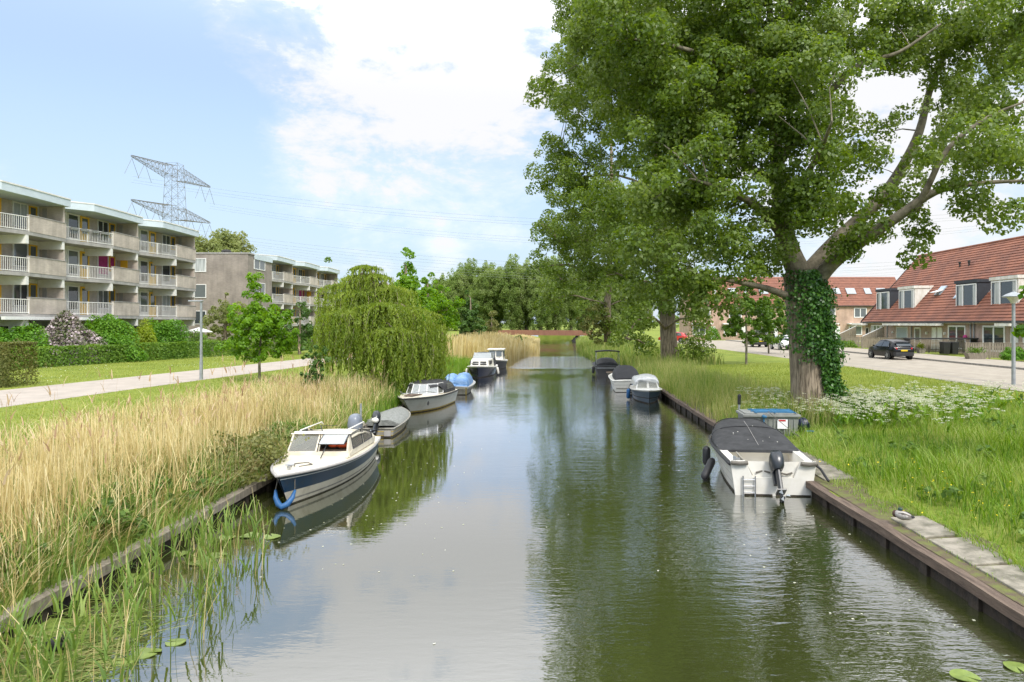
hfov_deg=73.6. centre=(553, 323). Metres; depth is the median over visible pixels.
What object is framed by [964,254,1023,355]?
terraced house
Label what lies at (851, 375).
lawn grass
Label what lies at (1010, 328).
front door
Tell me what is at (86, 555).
overhanging grass
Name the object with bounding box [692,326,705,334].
window
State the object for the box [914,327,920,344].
front door
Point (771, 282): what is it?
row house
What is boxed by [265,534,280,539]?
lily pad
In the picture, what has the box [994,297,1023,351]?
terraced house
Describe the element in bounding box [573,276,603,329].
poplar
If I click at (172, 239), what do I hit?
window
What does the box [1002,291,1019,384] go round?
street lamp
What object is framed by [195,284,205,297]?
window
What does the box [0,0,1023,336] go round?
sky
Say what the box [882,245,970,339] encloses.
terraced house
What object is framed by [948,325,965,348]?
window
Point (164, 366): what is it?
lawn grass
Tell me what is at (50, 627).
lily pad
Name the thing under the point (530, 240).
power line
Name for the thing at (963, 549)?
paving slab
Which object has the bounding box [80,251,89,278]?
balcony door
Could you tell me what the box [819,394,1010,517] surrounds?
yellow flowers
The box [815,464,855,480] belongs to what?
paving slab
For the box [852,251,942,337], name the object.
terraced house
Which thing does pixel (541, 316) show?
poplar
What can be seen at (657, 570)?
floating debris
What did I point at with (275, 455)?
shrub
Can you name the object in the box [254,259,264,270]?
window
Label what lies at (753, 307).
street tree
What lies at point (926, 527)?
paving slab
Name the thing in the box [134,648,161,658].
lily pad
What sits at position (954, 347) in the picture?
wheelie bin
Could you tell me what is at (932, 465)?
tall grass
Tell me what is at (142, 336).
shrub
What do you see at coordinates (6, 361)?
hedge
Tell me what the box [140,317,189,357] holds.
shrub
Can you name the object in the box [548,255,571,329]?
poplar
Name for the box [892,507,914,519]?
duck
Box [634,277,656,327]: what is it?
poplar
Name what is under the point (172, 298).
window
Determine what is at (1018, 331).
maple tree
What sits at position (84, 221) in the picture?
balcony door
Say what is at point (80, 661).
floating reeds
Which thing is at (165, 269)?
window
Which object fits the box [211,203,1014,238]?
power line
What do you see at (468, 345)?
reed bed
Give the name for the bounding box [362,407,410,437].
tarped rowboat
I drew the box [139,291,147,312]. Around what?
window
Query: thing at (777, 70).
poplar tree
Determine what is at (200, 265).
window
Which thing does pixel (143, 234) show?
window
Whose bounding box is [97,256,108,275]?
window
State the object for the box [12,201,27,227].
window
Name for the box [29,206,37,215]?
window
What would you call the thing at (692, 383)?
tawny grass
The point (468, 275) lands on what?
poplar
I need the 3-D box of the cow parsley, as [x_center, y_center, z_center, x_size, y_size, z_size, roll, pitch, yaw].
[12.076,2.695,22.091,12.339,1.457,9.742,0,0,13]
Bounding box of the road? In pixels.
[657,340,1023,390]
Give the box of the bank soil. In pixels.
[687,402,1023,605]
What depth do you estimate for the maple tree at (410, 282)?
61.80 m
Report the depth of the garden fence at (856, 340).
77.97 m
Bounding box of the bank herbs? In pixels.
[0,417,326,586]
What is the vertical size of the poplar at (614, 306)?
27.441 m
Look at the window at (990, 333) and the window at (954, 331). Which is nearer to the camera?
the window at (990, 333)
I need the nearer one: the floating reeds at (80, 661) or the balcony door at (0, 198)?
the floating reeds at (80, 661)
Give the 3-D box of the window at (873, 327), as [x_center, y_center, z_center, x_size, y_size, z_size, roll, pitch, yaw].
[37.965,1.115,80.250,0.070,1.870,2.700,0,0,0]
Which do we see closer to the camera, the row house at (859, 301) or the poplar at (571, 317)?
the row house at (859, 301)
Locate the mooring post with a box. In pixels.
[738,394,740,409]
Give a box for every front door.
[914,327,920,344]
[932,327,936,348]
[937,327,942,350]
[1010,328,1017,342]
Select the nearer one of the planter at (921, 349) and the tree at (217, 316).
the planter at (921, 349)
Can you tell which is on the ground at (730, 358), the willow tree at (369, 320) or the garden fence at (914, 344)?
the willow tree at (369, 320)
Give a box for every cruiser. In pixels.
[270,413,380,509]
[626,374,661,403]
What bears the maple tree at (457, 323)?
on the ground at (730, 358)
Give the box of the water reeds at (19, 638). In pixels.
[0,489,271,681]
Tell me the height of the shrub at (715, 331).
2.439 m
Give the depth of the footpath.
31.74 m
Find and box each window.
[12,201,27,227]
[12,244,27,266]
[12,285,27,306]
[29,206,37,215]
[29,244,37,256]
[29,283,37,296]
[67,213,78,239]
[67,249,78,274]
[67,285,78,310]
[97,220,108,242]
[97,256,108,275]
[97,291,108,308]
[109,223,114,237]
[109,256,114,270]
[109,290,114,303]
[139,229,147,251]
[139,260,147,281]
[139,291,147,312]
[162,234,169,252]
[162,266,169,281]
[162,296,169,310]
[170,236,174,249]
[170,266,174,278]
[170,296,174,305]
[195,258,205,271]
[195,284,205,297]
[195,311,205,323]
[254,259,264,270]
[255,282,264,294]
[272,264,275,276]
[272,287,275,298]
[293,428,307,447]
[298,269,301,281]
[298,290,301,300]
[321,273,323,284]
[350,428,363,448]
[361,428,371,441]
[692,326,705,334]
[845,288,856,293]
[849,326,861,334]
[854,308,866,317]
[863,288,871,293]
[871,325,881,331]
[896,327,907,339]
[930,285,947,295]
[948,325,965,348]
[982,325,1005,351]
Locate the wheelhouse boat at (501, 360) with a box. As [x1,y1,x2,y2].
[487,348,507,368]
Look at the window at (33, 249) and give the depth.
48.72 m
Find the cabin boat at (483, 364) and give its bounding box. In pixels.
[465,352,498,377]
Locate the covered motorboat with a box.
[701,418,829,502]
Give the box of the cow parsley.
[730,378,1023,433]
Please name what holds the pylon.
on the ground at (730, 358)
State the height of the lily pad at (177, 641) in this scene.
0.032 m
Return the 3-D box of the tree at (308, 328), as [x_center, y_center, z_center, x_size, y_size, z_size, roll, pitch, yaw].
[-23.078,0.448,61.841,3.617,4.905,2.943,0,0,-29]
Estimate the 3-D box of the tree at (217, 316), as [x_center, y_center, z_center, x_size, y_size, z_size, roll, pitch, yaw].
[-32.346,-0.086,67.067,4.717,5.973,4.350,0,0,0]
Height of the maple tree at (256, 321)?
5.530 m
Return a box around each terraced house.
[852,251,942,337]
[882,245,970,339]
[900,239,1002,350]
[926,235,1023,353]
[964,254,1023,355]
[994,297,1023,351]
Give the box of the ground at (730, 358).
[0,324,1023,607]
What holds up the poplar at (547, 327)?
on the ground at (730, 358)
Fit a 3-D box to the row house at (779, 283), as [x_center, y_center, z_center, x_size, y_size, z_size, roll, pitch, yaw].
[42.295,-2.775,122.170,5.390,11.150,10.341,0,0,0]
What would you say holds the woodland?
on the ground at (730, 358)
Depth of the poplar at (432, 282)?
274.25 m
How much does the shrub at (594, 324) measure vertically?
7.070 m
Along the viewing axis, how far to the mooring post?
22.56 m
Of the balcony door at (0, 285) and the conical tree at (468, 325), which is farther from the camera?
the conical tree at (468, 325)
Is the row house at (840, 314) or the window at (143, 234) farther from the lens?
the row house at (840, 314)
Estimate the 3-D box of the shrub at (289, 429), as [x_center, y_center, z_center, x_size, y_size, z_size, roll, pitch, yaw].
[-7.361,2.981,18.384,1.682,0.872,2.511,0,0,0]
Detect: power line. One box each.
[132,182,978,228]
[134,176,947,218]
[137,180,955,226]
[199,230,887,266]
[202,234,897,270]
[210,238,894,273]
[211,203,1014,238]
[212,206,1021,241]
[257,246,891,276]
[258,249,902,276]
[262,252,894,282]
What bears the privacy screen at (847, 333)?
on the ground at (730, 358)
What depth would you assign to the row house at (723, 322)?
118.00 m
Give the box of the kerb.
[726,340,1023,369]
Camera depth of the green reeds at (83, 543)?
11.33 m
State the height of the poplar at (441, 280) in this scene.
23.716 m
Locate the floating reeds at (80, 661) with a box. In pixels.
[0,575,208,681]
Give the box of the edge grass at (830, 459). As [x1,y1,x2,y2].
[784,434,1023,592]
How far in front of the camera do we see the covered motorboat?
15.81 m
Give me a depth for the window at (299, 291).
95.96 m
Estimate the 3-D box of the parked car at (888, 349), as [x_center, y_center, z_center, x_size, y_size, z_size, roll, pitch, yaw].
[26.750,2.042,54.285,2.100,1.600,4.289,0,0,-2]
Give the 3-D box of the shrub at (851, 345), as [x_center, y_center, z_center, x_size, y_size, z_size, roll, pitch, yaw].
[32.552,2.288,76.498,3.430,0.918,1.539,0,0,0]
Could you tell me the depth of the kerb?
48.44 m
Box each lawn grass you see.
[0,352,351,388]
[0,362,391,463]
[696,362,1023,442]
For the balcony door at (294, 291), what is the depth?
94.10 m
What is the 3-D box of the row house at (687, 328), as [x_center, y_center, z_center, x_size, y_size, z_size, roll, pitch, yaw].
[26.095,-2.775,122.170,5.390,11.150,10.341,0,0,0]
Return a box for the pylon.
[125,155,213,235]
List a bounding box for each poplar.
[424,276,435,286]
[433,273,447,329]
[442,267,469,330]
[450,262,466,329]
[456,258,479,321]
[467,260,499,325]
[487,263,508,328]
[493,253,528,329]
[516,257,538,329]
[522,264,557,329]
[542,256,554,329]
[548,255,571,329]
[561,263,587,329]
[568,270,583,329]
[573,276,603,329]
[597,265,619,322]
[611,282,626,320]
[616,277,634,329]
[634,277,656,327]
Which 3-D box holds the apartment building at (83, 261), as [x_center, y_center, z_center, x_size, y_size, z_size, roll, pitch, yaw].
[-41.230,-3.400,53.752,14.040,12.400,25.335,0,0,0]
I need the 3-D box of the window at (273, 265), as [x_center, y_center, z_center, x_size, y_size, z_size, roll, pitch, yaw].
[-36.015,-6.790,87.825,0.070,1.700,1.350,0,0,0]
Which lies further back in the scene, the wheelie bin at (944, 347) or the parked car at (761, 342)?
the parked car at (761, 342)
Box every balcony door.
[0,198,1,227]
[0,244,1,270]
[0,285,1,311]
[80,216,89,242]
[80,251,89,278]
[80,286,89,314]
[149,231,155,253]
[149,262,155,284]
[149,292,155,316]
[293,268,295,282]
[293,288,295,303]
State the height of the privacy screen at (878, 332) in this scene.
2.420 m
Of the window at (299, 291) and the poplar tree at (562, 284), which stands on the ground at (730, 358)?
the poplar tree at (562, 284)
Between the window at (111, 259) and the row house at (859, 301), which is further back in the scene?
the row house at (859, 301)
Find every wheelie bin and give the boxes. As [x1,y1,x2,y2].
[939,342,950,353]
[950,342,958,353]
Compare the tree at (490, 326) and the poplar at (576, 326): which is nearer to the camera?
the tree at (490, 326)
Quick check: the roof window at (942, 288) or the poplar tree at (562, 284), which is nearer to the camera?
the roof window at (942, 288)
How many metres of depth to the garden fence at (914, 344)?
62.37 m
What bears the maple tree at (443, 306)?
on the ground at (730, 358)
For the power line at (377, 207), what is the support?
hanging from the pylon
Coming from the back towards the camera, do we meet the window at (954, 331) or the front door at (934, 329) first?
the front door at (934, 329)
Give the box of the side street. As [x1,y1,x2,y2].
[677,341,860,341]
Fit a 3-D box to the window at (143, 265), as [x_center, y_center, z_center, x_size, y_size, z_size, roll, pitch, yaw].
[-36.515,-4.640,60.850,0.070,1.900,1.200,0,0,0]
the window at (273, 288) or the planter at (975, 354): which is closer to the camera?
the planter at (975, 354)
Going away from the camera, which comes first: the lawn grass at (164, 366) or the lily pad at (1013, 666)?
the lily pad at (1013, 666)
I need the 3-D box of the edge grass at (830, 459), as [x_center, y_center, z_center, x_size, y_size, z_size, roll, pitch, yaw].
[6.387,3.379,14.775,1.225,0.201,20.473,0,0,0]
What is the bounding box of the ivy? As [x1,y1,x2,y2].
[776,269,852,411]
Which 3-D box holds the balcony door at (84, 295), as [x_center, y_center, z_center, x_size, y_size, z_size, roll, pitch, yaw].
[-36.915,-1.775,53.750,0.070,2.230,1.000,0,0,0]
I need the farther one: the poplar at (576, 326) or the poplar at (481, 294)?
the poplar at (576, 326)
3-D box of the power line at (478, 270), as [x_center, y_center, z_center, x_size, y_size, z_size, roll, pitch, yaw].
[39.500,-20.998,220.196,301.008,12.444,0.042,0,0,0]
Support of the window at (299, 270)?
in the apartment building at (286, 283)
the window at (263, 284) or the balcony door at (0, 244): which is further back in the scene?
the window at (263, 284)
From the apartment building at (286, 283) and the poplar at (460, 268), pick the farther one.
the poplar at (460, 268)
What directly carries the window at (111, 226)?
in the apartment building at (83, 261)
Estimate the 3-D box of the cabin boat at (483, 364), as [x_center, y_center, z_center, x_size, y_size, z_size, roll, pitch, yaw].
[-5.140,3.071,50.006,2.354,1.882,6.057,0,0,0]
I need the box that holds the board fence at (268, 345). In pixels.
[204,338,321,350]
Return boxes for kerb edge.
[882,371,1021,391]
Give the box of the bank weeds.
[791,394,1023,543]
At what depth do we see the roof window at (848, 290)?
119.80 m
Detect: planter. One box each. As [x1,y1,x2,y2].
[916,342,925,352]
[964,347,988,358]
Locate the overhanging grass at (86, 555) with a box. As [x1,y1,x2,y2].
[0,415,369,605]
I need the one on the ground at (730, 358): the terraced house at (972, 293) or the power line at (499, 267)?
the terraced house at (972, 293)
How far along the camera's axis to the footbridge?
145.00 m
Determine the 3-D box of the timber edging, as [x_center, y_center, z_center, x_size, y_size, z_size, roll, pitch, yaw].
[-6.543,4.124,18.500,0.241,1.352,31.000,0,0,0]
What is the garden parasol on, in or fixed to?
on the ground at (730, 358)
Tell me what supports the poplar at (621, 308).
on the ground at (730, 358)
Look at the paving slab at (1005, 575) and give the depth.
9.22 m
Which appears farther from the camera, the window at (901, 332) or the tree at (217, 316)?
the window at (901, 332)
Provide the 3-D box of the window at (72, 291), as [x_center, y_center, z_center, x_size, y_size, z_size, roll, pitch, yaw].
[-36.915,-1.940,52.450,0.070,1.900,1.200,0,0,0]
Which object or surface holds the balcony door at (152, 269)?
in the apartment building at (83, 261)
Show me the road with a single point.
(972, 372)
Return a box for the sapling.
[299,345,331,390]
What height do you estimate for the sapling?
2.178 m
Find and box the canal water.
[0,338,1023,681]
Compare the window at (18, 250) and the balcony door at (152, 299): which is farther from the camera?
the balcony door at (152, 299)
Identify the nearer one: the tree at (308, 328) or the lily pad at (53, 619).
the lily pad at (53, 619)
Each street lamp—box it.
[188,300,203,379]
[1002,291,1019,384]
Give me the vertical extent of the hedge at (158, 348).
1.580 m
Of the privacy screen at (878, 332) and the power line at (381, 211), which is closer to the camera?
the privacy screen at (878, 332)
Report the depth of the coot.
7.78 m
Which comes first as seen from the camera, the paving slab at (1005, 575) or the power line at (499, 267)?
the paving slab at (1005, 575)
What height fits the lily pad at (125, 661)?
0.032 m
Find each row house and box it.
[679,281,719,339]
[715,277,750,339]
[744,277,782,334]
[774,277,785,328]
[827,277,845,337]
[835,277,875,339]
[865,277,895,301]
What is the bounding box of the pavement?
[735,340,1023,367]
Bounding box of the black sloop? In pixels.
[592,350,619,374]
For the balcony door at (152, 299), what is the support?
in the apartment building at (83, 261)
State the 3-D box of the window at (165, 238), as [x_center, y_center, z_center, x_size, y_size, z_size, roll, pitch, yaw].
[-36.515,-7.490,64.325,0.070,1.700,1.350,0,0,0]
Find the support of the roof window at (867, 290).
in the row house at (859, 301)
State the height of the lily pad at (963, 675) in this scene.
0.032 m
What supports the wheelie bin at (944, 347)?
on the ground at (730, 358)
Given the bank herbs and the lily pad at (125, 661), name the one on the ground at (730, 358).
the bank herbs
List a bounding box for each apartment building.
[0,180,198,344]
[177,249,339,341]
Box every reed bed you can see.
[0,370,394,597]
[440,331,540,362]
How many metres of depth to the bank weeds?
15.17 m
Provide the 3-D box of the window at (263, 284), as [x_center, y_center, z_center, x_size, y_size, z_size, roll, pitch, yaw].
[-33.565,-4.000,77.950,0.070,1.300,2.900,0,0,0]
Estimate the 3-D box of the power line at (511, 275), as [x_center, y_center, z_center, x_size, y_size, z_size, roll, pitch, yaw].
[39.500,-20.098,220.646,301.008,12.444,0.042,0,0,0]
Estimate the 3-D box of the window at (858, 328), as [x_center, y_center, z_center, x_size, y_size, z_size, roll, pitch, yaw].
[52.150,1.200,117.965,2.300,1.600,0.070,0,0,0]
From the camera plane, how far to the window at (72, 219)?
52.39 m
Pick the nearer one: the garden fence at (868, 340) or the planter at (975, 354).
the planter at (975, 354)
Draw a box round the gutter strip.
[725,347,1022,385]
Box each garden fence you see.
[842,336,882,346]
[861,337,906,348]
[910,340,964,352]
[965,342,1023,358]
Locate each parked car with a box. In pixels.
[658,332,688,341]
[744,335,767,346]
[770,335,788,349]
[868,339,913,359]
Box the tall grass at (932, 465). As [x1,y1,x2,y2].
[773,393,1023,565]
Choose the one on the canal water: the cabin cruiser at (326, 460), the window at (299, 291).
the cabin cruiser at (326, 460)
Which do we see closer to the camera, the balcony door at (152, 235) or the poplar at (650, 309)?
the balcony door at (152, 235)
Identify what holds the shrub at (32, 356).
on the ground at (730, 358)
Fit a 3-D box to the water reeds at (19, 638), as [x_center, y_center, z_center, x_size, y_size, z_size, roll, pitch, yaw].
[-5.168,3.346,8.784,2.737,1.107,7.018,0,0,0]
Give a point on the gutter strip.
(917, 371)
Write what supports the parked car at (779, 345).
on the road
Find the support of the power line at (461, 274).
hanging from the pylon
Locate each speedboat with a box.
[397,379,458,412]
[608,365,638,391]
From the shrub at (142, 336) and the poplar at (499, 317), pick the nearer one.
the shrub at (142, 336)
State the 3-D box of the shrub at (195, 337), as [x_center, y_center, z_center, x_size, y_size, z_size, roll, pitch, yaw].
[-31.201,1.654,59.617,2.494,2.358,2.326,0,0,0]
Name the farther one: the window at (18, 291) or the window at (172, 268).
the window at (172, 268)
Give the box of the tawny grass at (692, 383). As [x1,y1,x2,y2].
[626,353,848,430]
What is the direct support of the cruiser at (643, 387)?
on the canal water
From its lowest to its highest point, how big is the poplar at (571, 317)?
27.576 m
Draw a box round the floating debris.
[261,428,975,643]
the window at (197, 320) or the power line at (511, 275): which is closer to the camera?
the window at (197, 320)
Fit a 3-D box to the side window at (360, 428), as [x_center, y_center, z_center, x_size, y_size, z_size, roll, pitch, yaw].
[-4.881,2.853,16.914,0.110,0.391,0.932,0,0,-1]
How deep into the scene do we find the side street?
105.12 m
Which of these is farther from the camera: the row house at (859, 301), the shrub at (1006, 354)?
the row house at (859, 301)
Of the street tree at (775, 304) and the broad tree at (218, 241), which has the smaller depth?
the street tree at (775, 304)
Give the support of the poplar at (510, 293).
on the ground at (730, 358)
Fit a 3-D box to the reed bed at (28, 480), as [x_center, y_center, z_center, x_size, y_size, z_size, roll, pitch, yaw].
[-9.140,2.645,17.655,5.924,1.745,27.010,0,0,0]
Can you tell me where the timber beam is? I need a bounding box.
[659,387,1023,638]
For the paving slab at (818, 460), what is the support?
on the bank soil
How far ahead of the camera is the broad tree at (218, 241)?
115.26 m
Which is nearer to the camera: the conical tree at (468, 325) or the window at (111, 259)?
the window at (111, 259)
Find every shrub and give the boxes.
[0,321,55,366]
[11,338,52,367]
[33,310,109,364]
[84,313,139,361]
[98,327,148,362]
[128,318,157,357]
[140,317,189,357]
[186,329,210,355]
[188,430,287,487]
[255,419,313,450]
[576,290,618,344]
[707,326,720,339]
[838,340,857,347]
[999,346,1023,360]
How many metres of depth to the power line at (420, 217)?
179.34 m
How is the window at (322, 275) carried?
in the apartment building at (286, 283)
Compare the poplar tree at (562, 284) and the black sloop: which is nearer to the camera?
the black sloop
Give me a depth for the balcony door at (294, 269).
94.10 m
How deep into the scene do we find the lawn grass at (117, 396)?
24.75 m
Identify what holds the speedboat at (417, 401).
on the canal water
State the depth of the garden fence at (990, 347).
51.97 m
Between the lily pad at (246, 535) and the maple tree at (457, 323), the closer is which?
the lily pad at (246, 535)
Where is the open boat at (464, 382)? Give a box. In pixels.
[445,372,475,394]
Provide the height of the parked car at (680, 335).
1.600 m
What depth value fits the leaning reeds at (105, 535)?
10.45 m
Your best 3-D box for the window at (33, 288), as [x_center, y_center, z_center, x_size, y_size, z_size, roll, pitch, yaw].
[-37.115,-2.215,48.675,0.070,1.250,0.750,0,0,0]
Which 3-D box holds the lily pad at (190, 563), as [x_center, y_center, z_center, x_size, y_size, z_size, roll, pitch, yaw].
[-5.601,3.790,10.841,0.336,0.032,0.313,0,0,0]
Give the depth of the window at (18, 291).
47.45 m
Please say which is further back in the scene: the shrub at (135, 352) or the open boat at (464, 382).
the shrub at (135, 352)
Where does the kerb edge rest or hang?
on the ground at (730, 358)
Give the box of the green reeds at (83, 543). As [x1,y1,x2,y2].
[0,372,409,614]
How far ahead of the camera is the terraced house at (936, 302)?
70.12 m
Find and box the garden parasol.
[190,327,211,331]
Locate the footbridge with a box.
[474,330,590,340]
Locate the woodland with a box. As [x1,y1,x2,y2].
[482,315,678,328]
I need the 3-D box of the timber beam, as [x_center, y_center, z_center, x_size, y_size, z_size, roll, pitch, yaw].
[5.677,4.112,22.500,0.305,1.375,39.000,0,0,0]
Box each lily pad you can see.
[21,618,69,634]
[46,616,98,633]
[113,657,134,666]
[121,573,142,582]
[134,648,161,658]
[165,638,185,645]
[174,550,187,556]
[189,558,208,565]
[239,532,258,537]
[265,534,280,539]
[949,669,980,681]
[1003,661,1023,672]
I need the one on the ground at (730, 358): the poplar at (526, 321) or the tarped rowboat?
the poplar at (526, 321)
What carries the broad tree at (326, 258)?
on the ground at (730, 358)
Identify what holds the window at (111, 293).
in the apartment building at (83, 261)
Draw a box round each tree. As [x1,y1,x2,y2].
[195,228,256,252]
[199,292,246,351]
[213,272,299,381]
[281,301,313,353]
[309,264,453,394]
[324,257,331,262]
[393,247,448,342]
[416,272,465,336]
[435,291,460,343]
[454,290,487,337]
[484,310,501,333]
[523,0,739,361]
[523,0,1023,410]
[530,144,658,341]
[719,280,783,364]
[744,294,787,352]
[1011,285,1023,338]
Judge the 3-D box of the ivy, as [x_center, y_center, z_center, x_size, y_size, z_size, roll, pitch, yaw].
[9.130,0.769,23.996,2.677,5.286,2.622,0,0,0]
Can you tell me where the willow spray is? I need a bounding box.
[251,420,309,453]
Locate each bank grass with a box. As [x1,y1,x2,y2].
[253,353,471,428]
[575,333,727,371]
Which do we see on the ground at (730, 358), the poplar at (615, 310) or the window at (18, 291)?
the poplar at (615, 310)
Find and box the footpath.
[0,358,354,406]
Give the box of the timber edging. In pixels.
[0,403,406,640]
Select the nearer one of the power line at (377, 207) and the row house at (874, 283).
the row house at (874, 283)
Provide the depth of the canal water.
10.25 m
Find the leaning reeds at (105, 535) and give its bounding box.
[0,404,373,611]
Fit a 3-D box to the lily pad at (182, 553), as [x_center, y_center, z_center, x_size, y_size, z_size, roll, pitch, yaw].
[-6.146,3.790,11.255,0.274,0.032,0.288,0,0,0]
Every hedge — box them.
[0,341,39,387]
[3,336,316,368]
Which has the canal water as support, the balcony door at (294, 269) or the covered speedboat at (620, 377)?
the covered speedboat at (620, 377)
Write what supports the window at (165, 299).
in the apartment building at (83, 261)
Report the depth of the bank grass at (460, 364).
28.36 m
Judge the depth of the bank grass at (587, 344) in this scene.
62.75 m
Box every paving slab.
[803,452,828,464]
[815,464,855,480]
[891,516,957,538]
[928,537,1013,565]
[976,564,1023,595]
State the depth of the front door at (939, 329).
67.17 m
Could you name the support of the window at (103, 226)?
in the apartment building at (83, 261)
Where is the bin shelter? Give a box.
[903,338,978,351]
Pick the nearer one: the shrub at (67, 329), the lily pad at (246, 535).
the lily pad at (246, 535)
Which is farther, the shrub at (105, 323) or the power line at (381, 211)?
the power line at (381, 211)
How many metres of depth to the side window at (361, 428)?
17.86 m
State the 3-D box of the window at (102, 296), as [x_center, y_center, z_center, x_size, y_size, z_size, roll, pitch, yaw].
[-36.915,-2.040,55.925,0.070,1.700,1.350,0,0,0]
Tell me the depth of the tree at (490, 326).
111.45 m
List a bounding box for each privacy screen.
[839,326,855,342]
[862,326,883,346]
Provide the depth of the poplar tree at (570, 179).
51.72 m
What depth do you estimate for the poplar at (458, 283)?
248.00 m
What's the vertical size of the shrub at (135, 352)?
2.587 m
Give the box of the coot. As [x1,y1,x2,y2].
[45,631,66,651]
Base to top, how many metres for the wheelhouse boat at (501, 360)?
1.872 m
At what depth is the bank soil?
11.23 m
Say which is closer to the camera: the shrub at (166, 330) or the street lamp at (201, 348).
the street lamp at (201, 348)
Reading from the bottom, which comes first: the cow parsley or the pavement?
the cow parsley
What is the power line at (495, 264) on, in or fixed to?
hanging from the pylon
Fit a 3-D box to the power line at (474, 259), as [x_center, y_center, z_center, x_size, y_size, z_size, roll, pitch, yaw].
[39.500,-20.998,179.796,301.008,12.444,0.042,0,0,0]
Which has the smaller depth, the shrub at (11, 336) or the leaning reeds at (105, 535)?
the leaning reeds at (105, 535)
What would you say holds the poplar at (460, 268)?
on the ground at (730, 358)
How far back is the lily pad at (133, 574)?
10.19 m

